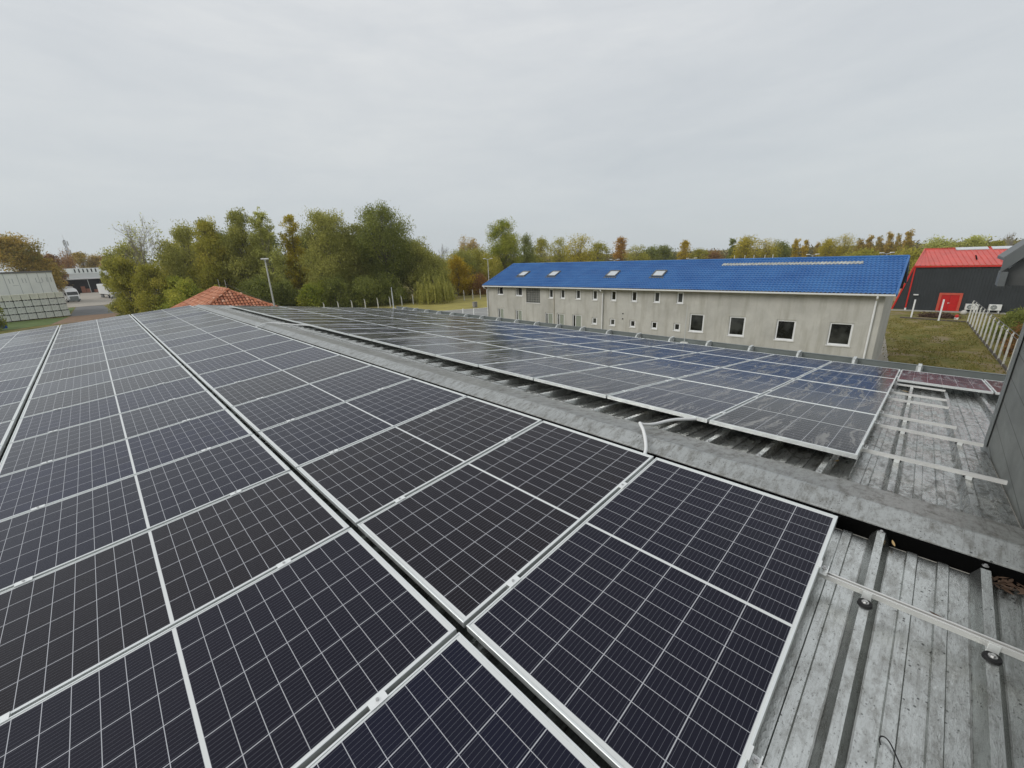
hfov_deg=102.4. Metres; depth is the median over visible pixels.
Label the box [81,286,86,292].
brick pallet
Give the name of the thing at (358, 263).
willow tree
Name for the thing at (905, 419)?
mounting rail
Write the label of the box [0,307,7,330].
ivy bush
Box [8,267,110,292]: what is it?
loading hall
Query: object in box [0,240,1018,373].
ground
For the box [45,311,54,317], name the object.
block pallet
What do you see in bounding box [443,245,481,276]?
field tree
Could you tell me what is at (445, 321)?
solar panel
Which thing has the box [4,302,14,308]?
block pallet
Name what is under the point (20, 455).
solar panel
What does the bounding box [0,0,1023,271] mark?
sky
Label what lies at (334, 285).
undergrowth bush
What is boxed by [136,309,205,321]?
solar panel
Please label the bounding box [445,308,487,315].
road
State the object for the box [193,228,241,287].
wood tree
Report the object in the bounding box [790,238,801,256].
columnar poplar
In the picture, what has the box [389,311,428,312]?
solar panel
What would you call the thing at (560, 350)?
solar panel
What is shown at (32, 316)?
block pallet
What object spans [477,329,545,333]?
solar panel
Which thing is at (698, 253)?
skyline tree
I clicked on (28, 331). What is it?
solar panel
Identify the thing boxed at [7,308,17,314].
block pallet
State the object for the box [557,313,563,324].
door
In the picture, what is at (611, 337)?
solar panel
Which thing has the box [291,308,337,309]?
solar panel
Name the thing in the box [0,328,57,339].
solar panel
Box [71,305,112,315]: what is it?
asphalt road
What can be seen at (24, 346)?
solar panel
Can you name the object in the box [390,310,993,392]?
mounting rail
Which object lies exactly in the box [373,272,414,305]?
undergrowth bush
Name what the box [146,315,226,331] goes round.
solar panel
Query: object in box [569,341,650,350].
solar panel
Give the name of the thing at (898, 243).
columnar poplar
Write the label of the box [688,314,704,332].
window
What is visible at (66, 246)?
lattice mast
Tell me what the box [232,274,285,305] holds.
undergrowth bush
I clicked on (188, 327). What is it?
solar panel
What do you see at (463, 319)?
solar panel
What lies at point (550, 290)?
window
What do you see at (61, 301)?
block pallet
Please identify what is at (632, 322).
window
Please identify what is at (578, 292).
window
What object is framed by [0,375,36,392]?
solar panel
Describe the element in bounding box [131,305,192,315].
solar panel
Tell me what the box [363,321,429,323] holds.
solar panel
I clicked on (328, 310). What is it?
solar panel
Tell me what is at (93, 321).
solar panel
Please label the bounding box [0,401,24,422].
solar panel
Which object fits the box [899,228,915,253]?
columnar poplar
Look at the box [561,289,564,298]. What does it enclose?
window
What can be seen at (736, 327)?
window
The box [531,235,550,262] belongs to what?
skyline tree
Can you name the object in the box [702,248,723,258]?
skyline tree
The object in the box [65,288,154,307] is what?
yard
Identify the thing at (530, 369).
solar panel
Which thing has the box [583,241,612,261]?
skyline tree
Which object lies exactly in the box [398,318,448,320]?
solar panel
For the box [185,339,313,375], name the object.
solar panel
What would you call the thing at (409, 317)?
solar panel
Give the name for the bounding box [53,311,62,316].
block pallet
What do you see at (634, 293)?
window
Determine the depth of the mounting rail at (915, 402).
5.18 m
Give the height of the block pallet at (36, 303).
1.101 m
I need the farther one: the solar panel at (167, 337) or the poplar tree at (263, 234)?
the poplar tree at (263, 234)
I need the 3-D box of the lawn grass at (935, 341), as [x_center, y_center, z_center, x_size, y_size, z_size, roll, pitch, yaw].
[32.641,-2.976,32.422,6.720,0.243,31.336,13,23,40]
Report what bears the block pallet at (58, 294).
on the block pallet at (61, 301)
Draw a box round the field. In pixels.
[366,297,486,310]
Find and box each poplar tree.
[244,206,290,286]
[278,214,311,292]
[482,216,523,271]
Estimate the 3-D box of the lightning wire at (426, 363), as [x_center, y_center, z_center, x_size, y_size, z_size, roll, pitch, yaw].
[-5.756,-1.494,10.233,18.000,0.020,0.079,15,24,43]
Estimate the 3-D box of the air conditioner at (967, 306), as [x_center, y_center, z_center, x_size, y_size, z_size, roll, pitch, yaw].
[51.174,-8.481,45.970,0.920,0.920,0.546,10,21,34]
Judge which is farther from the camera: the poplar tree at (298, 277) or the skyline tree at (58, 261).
the skyline tree at (58, 261)
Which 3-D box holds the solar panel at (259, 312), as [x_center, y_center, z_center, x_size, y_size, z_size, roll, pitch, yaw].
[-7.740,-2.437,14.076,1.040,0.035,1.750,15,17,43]
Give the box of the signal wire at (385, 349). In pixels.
[220,306,499,379]
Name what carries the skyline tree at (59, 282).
on the yard at (92, 299)
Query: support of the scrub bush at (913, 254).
on the ground at (949, 362)
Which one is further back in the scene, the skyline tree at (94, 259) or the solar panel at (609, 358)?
the skyline tree at (94, 259)
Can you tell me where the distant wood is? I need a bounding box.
[69,235,1021,286]
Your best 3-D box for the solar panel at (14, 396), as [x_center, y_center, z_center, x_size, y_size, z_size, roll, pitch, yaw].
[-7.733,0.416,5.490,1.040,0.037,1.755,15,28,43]
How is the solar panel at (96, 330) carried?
on the mounting rail at (377, 700)
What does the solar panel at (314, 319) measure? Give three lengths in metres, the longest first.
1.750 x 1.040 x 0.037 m
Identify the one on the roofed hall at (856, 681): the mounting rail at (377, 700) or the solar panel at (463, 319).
the mounting rail at (377, 700)
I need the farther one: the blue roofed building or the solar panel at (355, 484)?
the blue roofed building
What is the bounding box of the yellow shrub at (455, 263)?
[443,254,477,294]
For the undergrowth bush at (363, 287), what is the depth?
72.77 m
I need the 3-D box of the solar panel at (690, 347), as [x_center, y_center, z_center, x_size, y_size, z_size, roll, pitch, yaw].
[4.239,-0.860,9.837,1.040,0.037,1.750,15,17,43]
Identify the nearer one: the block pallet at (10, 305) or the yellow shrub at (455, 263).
the block pallet at (10, 305)
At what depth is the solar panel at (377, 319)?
13.13 m
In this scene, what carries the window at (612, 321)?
in the blue roofed building
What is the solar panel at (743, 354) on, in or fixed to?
on the mounting rail
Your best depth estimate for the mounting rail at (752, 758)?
1.31 m
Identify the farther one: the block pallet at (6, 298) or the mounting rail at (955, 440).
the block pallet at (6, 298)
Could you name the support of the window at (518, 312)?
in the blue roofed building
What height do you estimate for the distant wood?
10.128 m
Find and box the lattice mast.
[62,236,71,254]
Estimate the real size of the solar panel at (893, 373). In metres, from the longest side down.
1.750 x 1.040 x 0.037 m
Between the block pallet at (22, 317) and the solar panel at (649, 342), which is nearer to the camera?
the solar panel at (649, 342)
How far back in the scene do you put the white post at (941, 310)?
42.23 m
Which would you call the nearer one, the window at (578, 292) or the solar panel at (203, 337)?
the solar panel at (203, 337)
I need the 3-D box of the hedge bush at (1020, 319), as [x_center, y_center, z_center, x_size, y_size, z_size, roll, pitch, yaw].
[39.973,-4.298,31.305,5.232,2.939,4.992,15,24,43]
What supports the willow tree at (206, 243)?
on the ground at (949, 362)
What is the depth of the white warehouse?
75.22 m
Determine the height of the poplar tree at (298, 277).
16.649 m
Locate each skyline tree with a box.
[0,231,58,273]
[22,251,67,291]
[42,252,70,286]
[58,248,78,268]
[67,251,94,267]
[83,253,102,267]
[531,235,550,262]
[544,236,573,261]
[560,233,601,261]
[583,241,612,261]
[610,236,628,260]
[622,244,655,260]
[641,244,661,259]
[650,244,677,259]
[675,239,692,259]
[685,248,711,259]
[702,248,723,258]
[728,233,764,258]
[751,238,783,257]
[771,239,794,257]
[815,237,847,256]
[834,232,857,255]
[917,234,970,265]
[959,234,996,246]
[986,238,1018,246]
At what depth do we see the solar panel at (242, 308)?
15.46 m
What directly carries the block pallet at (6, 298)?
on the block pallet at (10, 305)
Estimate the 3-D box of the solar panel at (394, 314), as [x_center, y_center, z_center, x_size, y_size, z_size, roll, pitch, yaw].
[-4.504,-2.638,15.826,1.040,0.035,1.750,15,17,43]
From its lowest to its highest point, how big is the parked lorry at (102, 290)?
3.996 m
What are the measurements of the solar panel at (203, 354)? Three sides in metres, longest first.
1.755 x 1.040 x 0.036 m
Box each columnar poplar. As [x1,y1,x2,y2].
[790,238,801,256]
[800,239,809,256]
[812,242,820,256]
[852,238,867,253]
[862,234,875,251]
[873,235,886,254]
[881,231,894,254]
[891,233,901,254]
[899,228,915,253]
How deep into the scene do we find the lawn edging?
42.98 m
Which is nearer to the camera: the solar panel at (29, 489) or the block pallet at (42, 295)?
the solar panel at (29, 489)
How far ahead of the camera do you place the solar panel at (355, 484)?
3.29 m
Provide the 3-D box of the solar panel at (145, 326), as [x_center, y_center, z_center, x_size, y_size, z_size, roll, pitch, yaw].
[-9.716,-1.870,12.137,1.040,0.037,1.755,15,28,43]
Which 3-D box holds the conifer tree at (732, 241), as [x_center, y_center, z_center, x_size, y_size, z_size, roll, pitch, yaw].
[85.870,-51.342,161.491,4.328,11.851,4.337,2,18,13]
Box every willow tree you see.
[96,239,163,298]
[152,219,223,293]
[184,215,240,292]
[216,207,268,294]
[294,208,362,291]
[333,222,380,289]
[345,199,423,288]
[396,236,434,295]
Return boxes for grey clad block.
[980,239,1023,528]
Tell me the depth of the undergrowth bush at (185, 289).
61.09 m
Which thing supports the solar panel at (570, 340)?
on the mounting rail at (910, 386)
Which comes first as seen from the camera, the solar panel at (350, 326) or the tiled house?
the solar panel at (350, 326)
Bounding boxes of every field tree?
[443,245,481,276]
[468,244,488,272]
[478,251,503,279]
[515,232,540,262]
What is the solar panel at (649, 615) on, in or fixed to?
on the mounting rail at (752, 758)
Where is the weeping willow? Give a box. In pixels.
[413,272,454,303]
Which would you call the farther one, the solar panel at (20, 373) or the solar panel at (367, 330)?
the solar panel at (367, 330)
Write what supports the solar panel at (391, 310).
on the mounting rail
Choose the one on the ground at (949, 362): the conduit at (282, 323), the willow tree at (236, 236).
the willow tree at (236, 236)
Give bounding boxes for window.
[497,287,502,294]
[498,308,503,317]
[516,288,522,296]
[516,310,521,319]
[526,288,539,303]
[548,289,553,298]
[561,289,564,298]
[575,290,580,299]
[591,317,596,324]
[592,290,597,300]
[609,318,614,326]
[611,290,616,301]
[629,320,635,327]
[631,291,636,302]
[650,321,656,329]
[653,291,659,303]
[673,323,679,331]
[676,292,683,304]
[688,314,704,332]
[727,316,745,337]
[773,320,796,341]
[825,322,853,347]
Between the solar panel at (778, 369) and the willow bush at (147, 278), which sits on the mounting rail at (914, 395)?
the solar panel at (778, 369)
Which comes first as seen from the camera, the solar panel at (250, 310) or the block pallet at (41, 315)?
the solar panel at (250, 310)
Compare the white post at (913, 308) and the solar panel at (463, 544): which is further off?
the white post at (913, 308)
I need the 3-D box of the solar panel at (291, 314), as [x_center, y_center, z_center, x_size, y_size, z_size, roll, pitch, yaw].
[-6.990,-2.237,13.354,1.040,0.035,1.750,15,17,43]
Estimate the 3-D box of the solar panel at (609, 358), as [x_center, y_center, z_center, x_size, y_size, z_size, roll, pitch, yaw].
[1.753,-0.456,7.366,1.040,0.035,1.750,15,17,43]
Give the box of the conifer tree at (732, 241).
[724,238,735,258]
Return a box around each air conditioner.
[964,304,977,312]
[987,304,1001,312]
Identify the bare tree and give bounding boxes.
[103,213,177,274]
[1003,231,1018,245]
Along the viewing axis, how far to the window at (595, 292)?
34.32 m
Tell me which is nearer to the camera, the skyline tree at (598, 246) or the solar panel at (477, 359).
the solar panel at (477, 359)
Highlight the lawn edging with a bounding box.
[900,317,965,322]
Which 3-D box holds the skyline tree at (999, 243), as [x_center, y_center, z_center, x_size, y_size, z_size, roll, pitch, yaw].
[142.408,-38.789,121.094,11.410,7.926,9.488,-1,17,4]
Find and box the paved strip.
[877,337,887,360]
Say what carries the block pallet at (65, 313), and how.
on the ground at (949, 362)
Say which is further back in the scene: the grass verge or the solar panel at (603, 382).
the grass verge
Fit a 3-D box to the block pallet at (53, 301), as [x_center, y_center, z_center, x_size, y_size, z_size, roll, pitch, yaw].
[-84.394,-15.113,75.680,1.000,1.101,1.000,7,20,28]
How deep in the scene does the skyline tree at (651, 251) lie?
161.94 m
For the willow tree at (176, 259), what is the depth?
71.80 m
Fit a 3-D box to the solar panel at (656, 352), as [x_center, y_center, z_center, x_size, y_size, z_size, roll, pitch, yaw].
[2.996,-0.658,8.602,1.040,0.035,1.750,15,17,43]
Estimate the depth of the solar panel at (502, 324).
14.09 m
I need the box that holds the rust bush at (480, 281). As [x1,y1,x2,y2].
[459,271,487,294]
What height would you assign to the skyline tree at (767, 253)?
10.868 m
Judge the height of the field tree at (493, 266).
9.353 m
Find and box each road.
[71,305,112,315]
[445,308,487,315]
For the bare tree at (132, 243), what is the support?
on the ground at (949, 362)
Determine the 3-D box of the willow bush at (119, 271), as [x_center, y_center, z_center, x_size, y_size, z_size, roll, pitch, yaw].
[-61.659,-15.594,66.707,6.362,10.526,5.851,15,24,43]
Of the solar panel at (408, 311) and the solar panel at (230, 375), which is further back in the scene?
the solar panel at (408, 311)
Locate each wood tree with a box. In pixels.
[149,238,214,296]
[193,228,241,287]
[244,229,288,280]
[278,231,322,289]
[444,260,479,282]
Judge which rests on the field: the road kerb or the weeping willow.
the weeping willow
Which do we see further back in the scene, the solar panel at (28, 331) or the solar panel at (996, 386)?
the solar panel at (28, 331)
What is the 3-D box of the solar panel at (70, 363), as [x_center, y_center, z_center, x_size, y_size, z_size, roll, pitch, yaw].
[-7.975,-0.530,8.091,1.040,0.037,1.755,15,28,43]
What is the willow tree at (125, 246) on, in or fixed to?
on the ground at (949, 362)
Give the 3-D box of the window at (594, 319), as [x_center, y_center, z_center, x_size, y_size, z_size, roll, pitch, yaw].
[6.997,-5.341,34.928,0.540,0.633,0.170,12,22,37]
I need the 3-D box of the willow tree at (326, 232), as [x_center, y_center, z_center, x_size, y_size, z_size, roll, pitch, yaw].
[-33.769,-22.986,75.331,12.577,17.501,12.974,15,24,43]
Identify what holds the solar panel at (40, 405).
on the mounting rail at (377, 700)
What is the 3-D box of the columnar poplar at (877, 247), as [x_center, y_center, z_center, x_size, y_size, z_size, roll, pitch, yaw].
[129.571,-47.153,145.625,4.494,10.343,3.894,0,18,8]
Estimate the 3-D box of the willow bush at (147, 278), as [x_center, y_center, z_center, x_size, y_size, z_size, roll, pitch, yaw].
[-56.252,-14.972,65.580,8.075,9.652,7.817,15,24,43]
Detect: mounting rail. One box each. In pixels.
[0,325,74,723]
[118,321,388,711]
[144,314,765,767]
[196,315,1023,665]
[284,315,1007,484]
[316,311,956,428]
[375,310,945,391]
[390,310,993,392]
[407,320,948,408]
[423,320,946,401]
[464,342,983,446]
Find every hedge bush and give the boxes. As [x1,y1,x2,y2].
[979,306,1022,332]
[987,308,1023,341]
[999,321,1022,356]
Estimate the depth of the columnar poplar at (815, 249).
166.70 m
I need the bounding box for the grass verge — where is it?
[0,317,66,330]
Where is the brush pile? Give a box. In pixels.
[913,310,965,318]
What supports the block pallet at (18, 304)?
on the block pallet at (21, 310)
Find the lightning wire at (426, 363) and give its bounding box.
[207,304,571,403]
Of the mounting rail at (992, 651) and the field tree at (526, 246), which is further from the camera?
the field tree at (526, 246)
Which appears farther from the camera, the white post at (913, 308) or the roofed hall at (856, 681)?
the white post at (913, 308)
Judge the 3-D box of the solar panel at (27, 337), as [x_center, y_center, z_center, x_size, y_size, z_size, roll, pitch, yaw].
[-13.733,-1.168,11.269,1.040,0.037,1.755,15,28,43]
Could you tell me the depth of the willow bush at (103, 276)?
68.67 m
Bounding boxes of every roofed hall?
[0,305,1023,767]
[891,246,1023,313]
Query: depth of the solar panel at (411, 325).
11.67 m
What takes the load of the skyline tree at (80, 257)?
on the ground at (949, 362)
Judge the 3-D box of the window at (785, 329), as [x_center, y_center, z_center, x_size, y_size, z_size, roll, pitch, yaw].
[17.613,-3.444,26.554,1.120,1.363,0.170,12,22,37]
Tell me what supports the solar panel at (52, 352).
on the mounting rail at (4, 717)
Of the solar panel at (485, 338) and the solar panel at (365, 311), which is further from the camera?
the solar panel at (365, 311)
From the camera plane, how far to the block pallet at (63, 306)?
76.62 m
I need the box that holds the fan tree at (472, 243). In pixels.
[458,234,479,252]
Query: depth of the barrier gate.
55.49 m
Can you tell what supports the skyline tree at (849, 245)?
on the ground at (949, 362)
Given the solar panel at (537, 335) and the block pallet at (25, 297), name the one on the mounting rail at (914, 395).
the solar panel at (537, 335)
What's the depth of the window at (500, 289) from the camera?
40.59 m
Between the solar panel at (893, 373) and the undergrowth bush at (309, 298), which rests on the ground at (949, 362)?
the undergrowth bush at (309, 298)
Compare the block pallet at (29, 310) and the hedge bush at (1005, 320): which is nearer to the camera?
the hedge bush at (1005, 320)
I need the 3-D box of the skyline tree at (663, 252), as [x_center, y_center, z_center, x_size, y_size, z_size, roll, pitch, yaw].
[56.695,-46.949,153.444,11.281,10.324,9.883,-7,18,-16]
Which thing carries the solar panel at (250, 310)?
on the mounting rail at (965, 474)
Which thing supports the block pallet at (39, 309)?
on the block pallet at (41, 315)
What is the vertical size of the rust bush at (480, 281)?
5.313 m
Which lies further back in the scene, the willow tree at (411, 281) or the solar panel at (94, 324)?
the willow tree at (411, 281)
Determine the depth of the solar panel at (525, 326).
13.46 m
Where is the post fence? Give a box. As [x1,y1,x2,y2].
[967,300,1018,371]
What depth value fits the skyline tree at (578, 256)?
139.87 m
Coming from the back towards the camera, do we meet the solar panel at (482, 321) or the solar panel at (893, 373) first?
the solar panel at (482, 321)
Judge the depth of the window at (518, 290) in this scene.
39.19 m
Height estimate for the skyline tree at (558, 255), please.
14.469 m
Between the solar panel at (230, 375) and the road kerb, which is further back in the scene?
the road kerb
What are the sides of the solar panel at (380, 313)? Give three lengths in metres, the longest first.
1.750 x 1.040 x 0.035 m
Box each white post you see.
[910,300,915,316]
[937,299,944,320]
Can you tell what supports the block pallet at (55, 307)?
on the block pallet at (57, 313)
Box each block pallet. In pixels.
[0,309,8,315]
[1,295,12,301]
[1,315,11,321]
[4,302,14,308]
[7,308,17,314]
[9,315,20,321]
[10,294,21,301]
[13,301,23,307]
[16,307,26,314]
[19,294,29,300]
[19,314,29,320]
[22,300,32,306]
[24,307,35,313]
[28,293,39,299]
[28,313,37,319]
[31,300,41,306]
[34,306,43,312]
[36,312,46,318]
[37,293,47,299]
[40,299,49,305]
[42,305,51,311]
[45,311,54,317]
[46,292,55,298]
[48,298,58,304]
[51,305,60,310]
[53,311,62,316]
[54,292,63,297]
[56,298,65,303]
[59,304,68,310]
[61,310,70,316]
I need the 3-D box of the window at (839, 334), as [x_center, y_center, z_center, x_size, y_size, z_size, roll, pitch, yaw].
[19.785,-2.981,24.866,1.200,1.433,0.170,12,22,37]
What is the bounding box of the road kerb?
[446,307,486,310]
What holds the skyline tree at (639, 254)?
on the ground at (949, 362)
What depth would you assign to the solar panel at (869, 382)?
6.33 m
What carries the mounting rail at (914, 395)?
on the roofed hall at (856, 681)
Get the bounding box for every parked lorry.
[58,287,80,301]
[96,284,115,298]
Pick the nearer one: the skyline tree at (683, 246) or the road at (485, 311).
the road at (485, 311)
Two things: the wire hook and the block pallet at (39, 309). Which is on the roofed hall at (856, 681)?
the wire hook
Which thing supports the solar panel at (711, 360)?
on the mounting rail at (914, 395)
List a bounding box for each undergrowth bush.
[152,278,203,309]
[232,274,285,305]
[269,278,299,306]
[295,280,330,306]
[316,273,362,307]
[340,273,383,307]
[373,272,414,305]
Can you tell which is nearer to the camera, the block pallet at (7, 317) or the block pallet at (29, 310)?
the block pallet at (7, 317)
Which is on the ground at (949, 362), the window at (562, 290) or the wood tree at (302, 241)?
the wood tree at (302, 241)
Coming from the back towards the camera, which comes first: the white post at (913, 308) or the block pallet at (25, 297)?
the block pallet at (25, 297)
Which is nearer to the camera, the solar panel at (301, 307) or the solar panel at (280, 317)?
the solar panel at (280, 317)
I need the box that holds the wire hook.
[879,735,901,767]
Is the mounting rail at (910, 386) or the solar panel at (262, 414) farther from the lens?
the mounting rail at (910, 386)
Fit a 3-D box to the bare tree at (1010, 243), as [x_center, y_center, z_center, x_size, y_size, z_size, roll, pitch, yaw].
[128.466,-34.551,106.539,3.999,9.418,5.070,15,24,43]
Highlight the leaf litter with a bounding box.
[994,576,1023,595]
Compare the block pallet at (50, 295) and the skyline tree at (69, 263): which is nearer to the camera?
the block pallet at (50, 295)
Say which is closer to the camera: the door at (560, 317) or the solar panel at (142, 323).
the solar panel at (142, 323)
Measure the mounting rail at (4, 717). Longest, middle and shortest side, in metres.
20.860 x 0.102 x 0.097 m
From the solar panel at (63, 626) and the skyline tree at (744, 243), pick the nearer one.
the solar panel at (63, 626)
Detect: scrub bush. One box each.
[840,247,883,255]
[888,243,937,274]
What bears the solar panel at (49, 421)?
on the mounting rail at (4, 717)
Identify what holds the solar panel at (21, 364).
on the mounting rail
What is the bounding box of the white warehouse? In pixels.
[0,270,57,315]
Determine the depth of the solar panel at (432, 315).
17.09 m
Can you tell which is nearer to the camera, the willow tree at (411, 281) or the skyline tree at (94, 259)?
the willow tree at (411, 281)
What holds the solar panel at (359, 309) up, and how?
on the mounting rail at (914, 395)
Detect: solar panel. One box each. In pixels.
[0,325,58,336]
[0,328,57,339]
[0,332,55,343]
[0,335,54,347]
[0,340,52,352]
[0,345,49,358]
[0,350,47,364]
[0,357,44,372]
[0,365,40,380]
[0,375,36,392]
[0,386,30,405]
[0,390,226,476]
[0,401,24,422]
[0,409,252,520]
[0,420,15,447]
[0,434,290,592]
[0,445,3,456]
[0,470,349,715]
[0,528,456,767]
[9,376,206,442]
[20,365,192,417]
[28,356,181,399]
[35,349,171,384]
[39,342,164,373]
[44,337,157,363]
[47,333,151,355]
[50,329,147,349]
[53,325,143,343]
[55,322,139,338]
[57,319,136,334]
[58,317,133,330]
[60,314,131,327]
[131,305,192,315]
[133,307,199,318]
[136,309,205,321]
[139,311,211,325]
[143,313,219,328]
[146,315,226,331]
[150,318,237,336]
[155,321,248,342]
[161,325,260,348]
[168,329,275,356]
[175,334,293,364]
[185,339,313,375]
[197,346,339,390]
[212,355,371,408]
[229,305,284,307]
[231,365,412,434]
[236,307,295,309]
[244,309,301,311]
[252,311,312,313]
[258,378,466,470]
[261,313,328,316]
[272,316,339,318]
[280,306,331,308]
[283,318,356,322]
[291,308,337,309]
[296,321,373,324]
[297,396,541,526]
[302,310,351,311]
[306,632,599,767]
[307,311,364,313]
[311,324,395,330]
[324,314,377,315]
[325,307,365,308]
[329,328,416,334]
[335,316,390,317]
[338,309,380,310]
[345,310,388,311]
[346,318,410,320]
[349,332,444,340]
[357,421,653,627]
[358,312,403,313]
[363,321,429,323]
[366,308,403,309]
[371,314,417,315]
[372,337,472,347]
[374,309,411,310]
[379,324,449,327]
[385,316,433,317]
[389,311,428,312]
[396,312,436,313]
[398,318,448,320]
[401,327,469,331]
[401,342,510,355]
[411,314,453,315]
[417,320,470,323]
[423,330,499,336]
[426,316,469,317]
[433,323,493,326]
[435,349,554,366]
[441,318,486,319]
[450,334,528,341]
[456,320,510,322]
[457,326,515,329]
[466,457,837,767]
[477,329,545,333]
[478,339,567,348]
[479,323,527,325]
[479,357,607,379]
[501,325,552,328]
[503,333,575,338]
[516,344,608,356]
[524,328,577,332]
[534,366,674,397]
[536,337,606,343]
[547,331,611,336]
[558,351,659,366]
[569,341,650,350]
[578,335,644,340]
[607,379,761,422]
[610,358,719,378]
[614,347,696,357]
[615,339,678,346]
[652,343,724,352]
[662,353,749,367]
[677,368,793,394]
[699,348,774,359]
[709,394,877,459]
[722,360,816,379]
[754,354,831,368]
[765,379,888,416]
[797,369,894,392]
[818,361,899,379]
[897,370,993,393]
[984,379,1003,394]
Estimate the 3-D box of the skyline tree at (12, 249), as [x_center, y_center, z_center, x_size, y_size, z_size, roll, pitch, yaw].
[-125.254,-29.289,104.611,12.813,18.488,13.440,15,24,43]
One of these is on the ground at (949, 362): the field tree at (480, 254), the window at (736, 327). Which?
the field tree at (480, 254)
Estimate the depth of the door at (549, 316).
37.76 m
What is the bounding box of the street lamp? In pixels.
[261,258,274,305]
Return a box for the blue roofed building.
[482,255,909,359]
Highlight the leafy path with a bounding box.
[51,313,117,324]
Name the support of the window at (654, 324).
in the blue roofed building
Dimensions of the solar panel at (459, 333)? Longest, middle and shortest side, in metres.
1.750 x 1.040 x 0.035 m
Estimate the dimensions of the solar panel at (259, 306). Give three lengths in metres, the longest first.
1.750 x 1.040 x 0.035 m
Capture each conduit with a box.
[255,322,310,326]
[638,413,718,453]
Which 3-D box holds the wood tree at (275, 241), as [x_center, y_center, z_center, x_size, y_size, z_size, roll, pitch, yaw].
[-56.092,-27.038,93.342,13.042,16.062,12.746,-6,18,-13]
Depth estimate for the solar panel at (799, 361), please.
8.32 m
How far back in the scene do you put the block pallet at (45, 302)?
74.50 m
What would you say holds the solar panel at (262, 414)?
on the mounting rail at (992, 651)
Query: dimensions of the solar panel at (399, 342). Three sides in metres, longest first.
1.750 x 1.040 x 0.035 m
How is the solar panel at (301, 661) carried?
on the mounting rail at (377, 700)
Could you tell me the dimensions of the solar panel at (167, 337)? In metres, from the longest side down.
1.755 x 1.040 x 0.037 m
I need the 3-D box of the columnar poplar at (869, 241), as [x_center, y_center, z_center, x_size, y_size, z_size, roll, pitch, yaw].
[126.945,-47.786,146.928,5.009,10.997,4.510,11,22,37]
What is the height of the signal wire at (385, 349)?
0.016 m
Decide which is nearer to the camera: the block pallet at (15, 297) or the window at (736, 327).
the window at (736, 327)
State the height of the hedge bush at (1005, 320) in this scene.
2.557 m
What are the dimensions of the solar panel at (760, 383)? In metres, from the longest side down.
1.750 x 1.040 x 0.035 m
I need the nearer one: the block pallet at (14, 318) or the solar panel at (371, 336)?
the solar panel at (371, 336)
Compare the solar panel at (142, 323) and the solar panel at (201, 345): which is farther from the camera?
the solar panel at (142, 323)
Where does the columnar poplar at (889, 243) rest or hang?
on the ground at (949, 362)
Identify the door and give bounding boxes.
[545,313,552,323]
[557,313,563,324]
[573,314,581,326]
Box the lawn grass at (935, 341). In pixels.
[882,318,1004,373]
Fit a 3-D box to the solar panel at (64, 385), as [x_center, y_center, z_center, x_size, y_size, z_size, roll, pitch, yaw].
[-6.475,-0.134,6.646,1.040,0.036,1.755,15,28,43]
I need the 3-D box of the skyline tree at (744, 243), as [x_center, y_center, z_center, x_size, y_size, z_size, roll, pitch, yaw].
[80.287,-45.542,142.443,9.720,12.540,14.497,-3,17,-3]
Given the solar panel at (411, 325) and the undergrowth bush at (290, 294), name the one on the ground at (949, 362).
the undergrowth bush at (290, 294)
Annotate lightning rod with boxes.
[680,306,687,343]
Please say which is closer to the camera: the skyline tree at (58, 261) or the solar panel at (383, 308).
the solar panel at (383, 308)
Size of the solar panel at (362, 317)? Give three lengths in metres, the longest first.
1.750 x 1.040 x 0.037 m
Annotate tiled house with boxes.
[171,280,276,307]
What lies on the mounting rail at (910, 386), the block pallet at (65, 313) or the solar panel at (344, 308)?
the solar panel at (344, 308)
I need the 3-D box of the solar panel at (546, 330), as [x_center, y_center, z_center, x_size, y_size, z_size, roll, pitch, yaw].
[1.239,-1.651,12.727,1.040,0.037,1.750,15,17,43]
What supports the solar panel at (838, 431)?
on the mounting rail at (955, 440)
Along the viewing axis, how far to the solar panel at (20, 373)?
7.35 m
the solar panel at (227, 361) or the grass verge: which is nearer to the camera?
the solar panel at (227, 361)
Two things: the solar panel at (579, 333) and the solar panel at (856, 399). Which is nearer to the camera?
the solar panel at (856, 399)
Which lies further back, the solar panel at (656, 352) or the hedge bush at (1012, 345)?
the hedge bush at (1012, 345)
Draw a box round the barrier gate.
[462,308,483,314]
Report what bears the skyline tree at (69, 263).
on the ground at (949, 362)
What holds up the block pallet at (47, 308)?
on the block pallet at (50, 314)
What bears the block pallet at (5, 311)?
on the block pallet at (7, 317)
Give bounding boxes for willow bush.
[99,258,135,315]
[104,254,154,315]
[125,259,173,312]
[158,275,193,308]
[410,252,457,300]
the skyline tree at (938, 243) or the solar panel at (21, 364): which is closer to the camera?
the solar panel at (21, 364)
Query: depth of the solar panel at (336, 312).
15.17 m
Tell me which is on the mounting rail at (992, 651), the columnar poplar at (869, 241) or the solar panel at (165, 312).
the solar panel at (165, 312)
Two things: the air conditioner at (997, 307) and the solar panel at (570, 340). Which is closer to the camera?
the solar panel at (570, 340)
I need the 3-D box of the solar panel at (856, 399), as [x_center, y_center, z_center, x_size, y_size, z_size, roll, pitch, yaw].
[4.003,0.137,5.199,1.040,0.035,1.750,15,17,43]
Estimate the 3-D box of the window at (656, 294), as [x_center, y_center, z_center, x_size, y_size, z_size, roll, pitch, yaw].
[10.970,-6.545,31.136,0.540,0.873,0.170,12,22,37]
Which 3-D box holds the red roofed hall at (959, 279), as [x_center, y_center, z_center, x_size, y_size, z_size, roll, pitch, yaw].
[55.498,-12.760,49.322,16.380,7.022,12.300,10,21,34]
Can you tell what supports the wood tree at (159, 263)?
on the ground at (949, 362)

